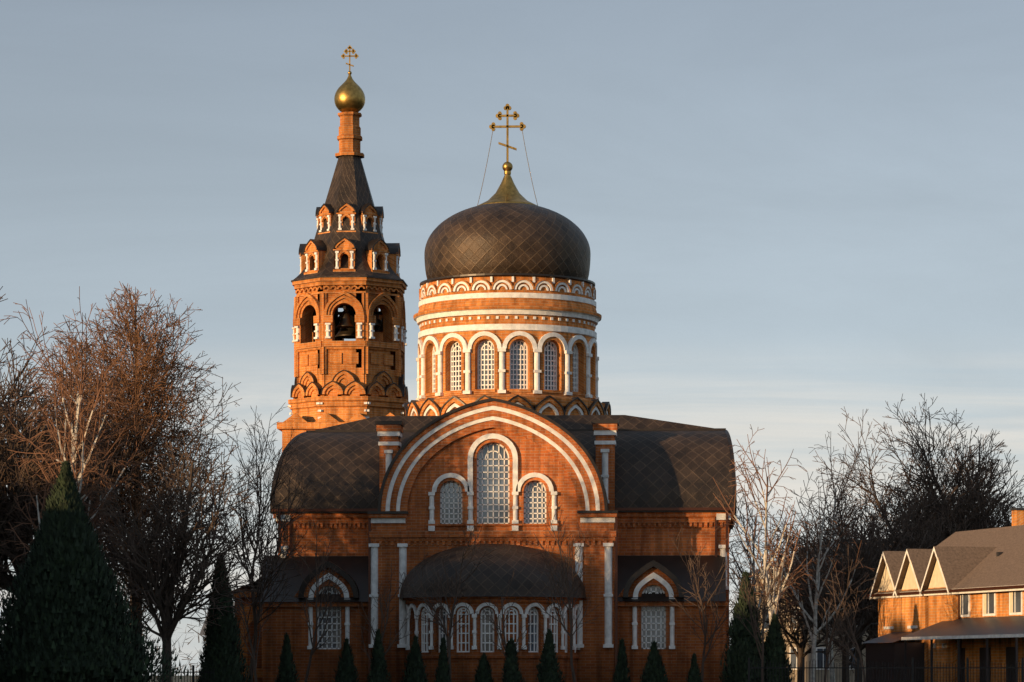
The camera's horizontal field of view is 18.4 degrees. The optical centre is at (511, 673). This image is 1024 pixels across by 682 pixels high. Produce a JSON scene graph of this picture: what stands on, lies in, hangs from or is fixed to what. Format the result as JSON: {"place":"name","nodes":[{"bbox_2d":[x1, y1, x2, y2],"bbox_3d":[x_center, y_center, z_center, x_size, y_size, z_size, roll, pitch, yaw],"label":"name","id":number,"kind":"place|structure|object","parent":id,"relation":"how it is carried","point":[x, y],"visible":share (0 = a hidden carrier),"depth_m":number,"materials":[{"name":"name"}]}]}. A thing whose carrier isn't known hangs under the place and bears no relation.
{"place":"outdoors","nodes":[
{"label":"outdoors","id":0,"kind":"place"},
{"bbox_2d":[143,675,199,681],"bbox_3d":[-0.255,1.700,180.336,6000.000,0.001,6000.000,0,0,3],"label":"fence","id":1,"kind":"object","parent":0,"point":[177,678],"depth_m":1146.02,"materials":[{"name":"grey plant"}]},
{"bbox_2d":[1,330,161,589],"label":"larch tree","id":2,"kind":"object","parent":1,"relation":"on","point":[56,362],"visible":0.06,"depth_m":165.82,"materials":[{"name":"brown plant"}]},
{"bbox_2d":[0,286,164,567],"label":"birch tree","id":3,"kind":"object","parent":1,"relation":"on","point":[73,450],"visible":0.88,"depth_m":143.78,"materials":[{"name":"beige plant"}]},
{"bbox_2d":[0,286,168,606],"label":"bare tree","id":4,"kind":"object","parent":1,"relation":"on","point":[10,513],"visible":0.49,"depth_m":149.82,"materials":[{"name":"brown plant"}]},
{"bbox_2d":[0,461,191,681],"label":"spruce tree","id":5,"kind":"object","parent":1,"relation":"on","point":[66,615],"visible":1,"depth_m":134.47,"materials":[{"name":"green plant"}]},
{"bbox_2d":[41,281,246,660],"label":"larch tree","id":6,"kind":"object","parent":1,"relation":"on","point":[160,388],"visible":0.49,"depth_m":155.55,"materials":[{"name":"brown plant"}]},
{"bbox_2d":[80,428,280,681],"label":"bare tree","id":7,"kind":"object","parent":1,"relation":"on","point":[162,600],"visible":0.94,"depth_m":144.55,"materials":[{"name":"brown plant"}]},
{"bbox_2d":[194,551,255,681],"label":"thuja tree","id":8,"kind":"object","parent":1,"relation":"on","point":[221,658],"visible":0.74,"depth_m":150.43,"materials":[{"name":"green plant"}]},
{"bbox_2d":[228,572,271,681],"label":"young tree","id":9,"kind":"object","parent":1,"relation":"on","point":[253,656],"visible":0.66,"depth_m":155.22,"materials":[{"name":"brown plant"}]},
{"bbox_2d":[193,402,317,681],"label":"bare tree","id":10,"kind":"object","parent":1,"relation":"on","point":[274,561],"visible":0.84,"depth_m":160.14,"materials":[{"name":"brown plant"}]},
{"bbox_2d":[274,632,299,681],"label":"thuja tree","id":11,"kind":"object","parent":1,"relation":"on","point":[287,671],"visible":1,"depth_m":157.68,"materials":[{"name":"green plant"}]},
{"bbox_2d":[282,515,346,681],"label":"young tree","id":12,"kind":"object","parent":1,"relation":"on","point":[317,592],"visible":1,"depth_m":159.69,"materials":[{"name":"brown plant"}]},
{"bbox_2d":[331,638,359,681],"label":"thuja tree","id":13,"kind":"object","parent":1,"relation":"on","point":[346,668],"visible":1,"depth_m":157.45,"materials":[{"name":"green plant"}]},
{"bbox_2d":[366,628,391,681],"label":"thuja tree","id":14,"kind":"object","parent":1,"relation":"on","point":[379,672],"visible":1,"depth_m":156.85,"materials":[{"name":"green plant"}]},
{"bbox_2d":[350,561,411,660],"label":"young tree","id":15,"kind":"object","parent":1,"relation":"on","point":[384,616],"visible":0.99,"depth_m":158.05,"materials":[{"name":"brown plant"}]},
{"bbox_2d":[0,562,763,681],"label":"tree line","id":16,"kind":"object","parent":1,"relation":"on","point":[205,636],"visible":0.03,"depth_m":352.11,"materials":[{"name":"plant"}]},
{"bbox_2d":[400,634,427,681],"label":"thuja tree","id":17,"kind":"object","parent":1,"relation":"on","point":[414,671],"visible":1,"depth_m":157.18,"materials":[{"name":"green plant"}]},
{"bbox_2d":[434,637,451,681],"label":"thuja tree","id":18,"kind":"object","parent":1,"relation":"on","point":[442,673],"visible":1,"depth_m":154.82,"materials":[{"name":"green plant"}]},
{"bbox_2d":[393,521,493,674],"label":"young tree","id":19,"kind":"object","parent":1,"relation":"on","point":[448,639],"visible":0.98,"depth_m":159.35,"materials":[{"name":"brown plant"}]},
{"bbox_2d":[473,652,493,681],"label":"thuja tree","id":20,"kind":"object","parent":1,"relation":"on","point":[484,671],"visible":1,"depth_m":156.82,"materials":[{"name":"green plant"}]},
{"bbox_2d":[475,572,532,657],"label":"young tree","id":21,"kind":"object","parent":1,"relation":"on","point":[497,626],"visible":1,"depth_m":155.70,"materials":[{"name":"brown plant"}]},
{"bbox_2d":[501,637,525,681],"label":"thuja tree","id":22,"kind":"object","parent":1,"relation":"on","point":[511,672],"visible":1,"depth_m":155.73,"materials":[{"name":"green plant"}]},
{"bbox_2d":[534,628,565,681],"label":"thuja tree","id":23,"kind":"object","parent":1,"relation":"on","point":[548,668],"visible":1,"depth_m":156.85,"materials":[{"name":"green plant"}]},
{"bbox_2d":[526,495,598,681],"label":"young tree","id":24,"kind":"object","parent":1,"relation":"on","point":[565,580],"visible":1,"depth_m":159.35,"materials":[{"name":"brown plant"}]},
{"bbox_2d":[128,658,1023,681],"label":"fence railing","id":25,"kind":"object","parent":1,"relation":"on","point":[803,667],"visible":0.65,"depth_m":147.22,"materials":[{"name":"black metal"}]},
{"bbox_2d":[611,638,630,681],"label":"thuja tree","id":26,"kind":"object","parent":1,"relation":"on","point":[622,671],"visible":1,"depth_m":157.09,"materials":[{"name":"green plant"}]},
{"bbox_2d":[640,640,669,681],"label":"thuja tree","id":27,"kind":"object","parent":1,"relation":"on","point":[654,670],"visible":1,"depth_m":154.50,"materials":[{"name":"green plant"}]},
{"bbox_2d":[685,653,701,681],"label":"thuja tree","id":28,"kind":"object","parent":1,"relation":"on","point":[694,673],"visible":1,"depth_m":154.12,"materials":[{"name":"green plant"}]},
{"bbox_2d":[669,527,735,681],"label":"young tree","id":29,"kind":"object","parent":1,"relation":"on","point":[705,633],"visible":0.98,"depth_m":158.75,"materials":[{"name":"brown plant"}]},
{"bbox_2d":[718,571,769,681],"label":"thuja tree","id":30,"kind":"object","parent":1,"relation":"on","point":[742,649],"visible":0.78,"depth_m":154.93,"materials":[{"name":"green plant"}]},
{"bbox_2d":[729,536,792,681],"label":"young tree","id":31,"kind":"object","parent":1,"relation":"on","point":[754,623],"visible":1,"depth_m":149.42,"materials":[{"name":"brown plant"}]},
{"bbox_2d":[729,477,796,636],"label":"bare tree","id":32,"kind":"object","parent":1,"relation":"on","point":[746,551],"visible":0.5,"depth_m":190.61,"materials":[{"name":"brown wood"}]},
{"bbox_2d":[713,424,817,622],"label":"birch tree","id":33,"kind":"object","parent":1,"relation":"on","point":[772,610],"visible":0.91,"depth_m":163.93,"materials":[{"name":"beige plant"}]},
{"bbox_2d":[763,612,796,681],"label":"thuja tree","id":34,"kind":"object","parent":1,"relation":"on","point":[775,644],"visible":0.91,"depth_m":155.08,"materials":[{"name":"green plant"}]},
{"bbox_2d":[729,502,866,681],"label":"bare tree","id":35,"kind":"object","parent":1,"relation":"on","point":[801,643],"visible":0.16,"depth_m":218.87,"materials":[{"name":"brown plant"}]},
{"bbox_2d":[756,478,873,681],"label":"birch tree","id":36,"kind":"object","parent":1,"relation":"on","point":[815,605],"visible":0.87,"depth_m":175.93,"materials":[{"name":"beige plant"}]},
{"bbox_2d":[781,431,879,681],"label":"bare tree","id":37,"kind":"object","parent":1,"relation":"on","point":[832,674],"visible":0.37,"depth_m":199.26,"materials":[{"name":"brown wood"}]},
{"bbox_2d":[732,480,934,681],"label":"bare tree","id":38,"kind":"object","parent":1,"relation":"on","point":[861,646],"visible":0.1,"depth_m":208.78,"materials":[{"name":"brown plant"}]},
{"bbox_2d":[747,485,934,681],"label":"bare tree","id":39,"kind":"object","parent":1,"relation":"on","point":[870,619],"visible":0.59,"depth_m":184.90,"materials":[{"name":"brown plant"}]},
{"bbox_2d":[800,550,885,681],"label":"young tree","id":40,"kind":"object","parent":1,"relation":"on","point":[828,650],"visible":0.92,"depth_m":153.44,"materials":[{"name":"brown plant"}]},
{"bbox_2d":[823,579,865,681],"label":"young tree","id":41,"kind":"object","parent":1,"relation":"on","point":[857,647],"visible":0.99,"depth_m":150.04,"materials":[{"name":"brown plant"}]},
{"bbox_2d":[789,472,973,646],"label":"bare tree","id":42,"kind":"object","parent":1,"relation":"on","point":[911,528],"visible":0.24,"depth_m":194.33,"materials":[{"name":"brown plant"}]},
{"bbox_2d":[811,393,1023,559],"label":"oak tree","id":43,"kind":"object","parent":1,"relation":"on","point":[978,501],"visible":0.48,"depth_m":207.85,"materials":[{"name":"brown plant"}]},
{"bbox_2d":[910,429,1023,527],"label":"bare tree","id":44,"kind":"object","parent":1,"relation":"on","point":[988,475],"visible":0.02,"depth_m":218.23,"materials":[{"name":"brown plant"}]},
{"bbox_2d":[199,602,234,634],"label":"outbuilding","id":45,"kind":"structure","parent":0,"point":[202,630],"depth_m":212.23,"materials":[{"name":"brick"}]},
{"bbox_2d":[277,111,409,451],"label":"bell tower","id":46,"kind":"structure","parent":0,"point":[349,259],"depth_m":200.64,"materials":[{"name":"brick"}]},
{"bbox_2d":[334,45,364,111],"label":"onion dome","id":47,"kind":"structure","parent":46,"relation":"on","point":[349,95],"depth_m":202.37,"materials":[{"name":"gold metal"}]},
{"bbox_2d":[258,273,736,681],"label":"church","id":48,"kind":"structure","parent":0,"point":[504,426],"depth_m":167.58,"materials":[{"name":"brick"}]},
{"bbox_2d":[231,580,262,681],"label":"church wing","id":49,"kind":"structure","parent":48,"relation":"attached to","point":[259,669],"depth_m":174.17,"materials":[{"name":"brown brick"}]},
{"bbox_2d":[424,104,590,278],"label":"church dome","id":50,"kind":"structure","parent":48,"relation":"on","point":[507,227],"depth_m":176.71,"materials":[{"name":"brown metal"}]},
{"bbox_2d":[0,0,1023,674],"label":"sky","id":51,"kind":"structure","parent":0,"point":[791,214],"materials":[{"name":"blue"}]},
{"bbox_2d":[749,541,893,681],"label":"house","id":52,"kind":"structure","parent":0,"point":[820,657],"depth_m":239.03,"materials":[{"name":"paint"}]},
{"bbox_2d":[863,508,1023,681],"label":"house","id":53,"kind":"structure","parent":0,"point":[956,598],"depth_m":160.60,"materials":[{"name":"brick"}]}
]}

